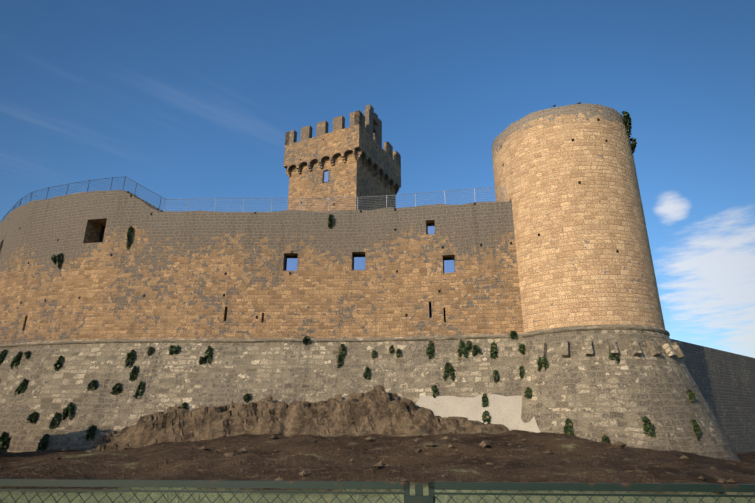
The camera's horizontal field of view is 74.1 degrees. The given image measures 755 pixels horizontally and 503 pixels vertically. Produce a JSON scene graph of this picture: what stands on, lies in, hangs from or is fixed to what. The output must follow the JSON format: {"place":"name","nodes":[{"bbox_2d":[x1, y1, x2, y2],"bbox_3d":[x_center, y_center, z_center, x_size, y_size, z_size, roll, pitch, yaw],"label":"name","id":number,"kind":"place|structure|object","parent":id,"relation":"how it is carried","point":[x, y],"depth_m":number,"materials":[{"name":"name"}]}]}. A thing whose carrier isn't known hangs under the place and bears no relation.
{"place":"outdoors","nodes":[
{"label":"outdoors","id":0,"kind":"place"},
{"bbox_2d":[0,111,700,451],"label":"wall plants","id":1,"kind":"object","parent":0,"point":[462,346],"depth_m":28.87,"materials":[{"name":"green plant"}]},
{"bbox_2d":[0,430,754,502],"bbox_3d":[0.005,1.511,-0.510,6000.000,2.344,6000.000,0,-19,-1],"label":"ground","id":2,"kind":"structure","parent":0,"point":[571,459],"depth_m":15.89,"materials":[{"name":"brown soil"}]},
{"bbox_2d":[0,190,523,452],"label":"curtain wall","id":3,"kind":"structure","parent":2,"relation":"on","point":[252,299],"depth_m":31.45,"materials":[{"name":"beige stone"}]},
{"bbox_2d":[0,176,506,221],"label":"railing","id":4,"kind":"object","parent":3,"relation":"on","point":[187,202],"depth_m":34.24,"materials":[{"name":"silver metal"}]},
{"bbox_2d":[82,385,540,452],"bbox_3d":[-3.360,8.920,26.331,25.514,3.805,5.832,-2,-19,5],"label":"rock outcrop","id":5,"kind":"object","parent":2,"relation":"on","point":[378,409],"depth_m":26.51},
{"bbox_2d":[283,104,400,210],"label":"keep tower","id":6,"kind":"structure","parent":2,"relation":"on","point":[355,159],"depth_m":46.09,"materials":[{"name":"beige stone"}]},
{"bbox_2d":[0,432,737,493],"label":"loose stones","id":7,"kind":"object","parent":2,"relation":"on","point":[484,444],"depth_m":18.86,"materials":[{"name":"stone"}]},
{"bbox_2d":[0,479,754,502],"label":"chain link fence","id":8,"kind":"object","parent":2,"relation":"on","point":[418,497],"depth_m":3.76,"materials":[{"name":"metal"}]},
{"bbox_2d":[492,103,739,460],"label":"round tower","id":9,"kind":"structure","parent":2,"relation":"on","point":[566,176],"depth_m":27.80,"materials":[{"name":"stone"}]},
{"bbox_2d":[671,339,754,453],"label":"wall","id":10,"kind":"structure","parent":2,"relation":"on","point":[724,381],"depth_m":37.71,"materials":[{"name":"stone"}]},
{"bbox_2d":[0,0,754,357],"label":"sky","id":11,"kind":"structure","parent":0,"point":[185,100],"materials":[{"name":"blue"}]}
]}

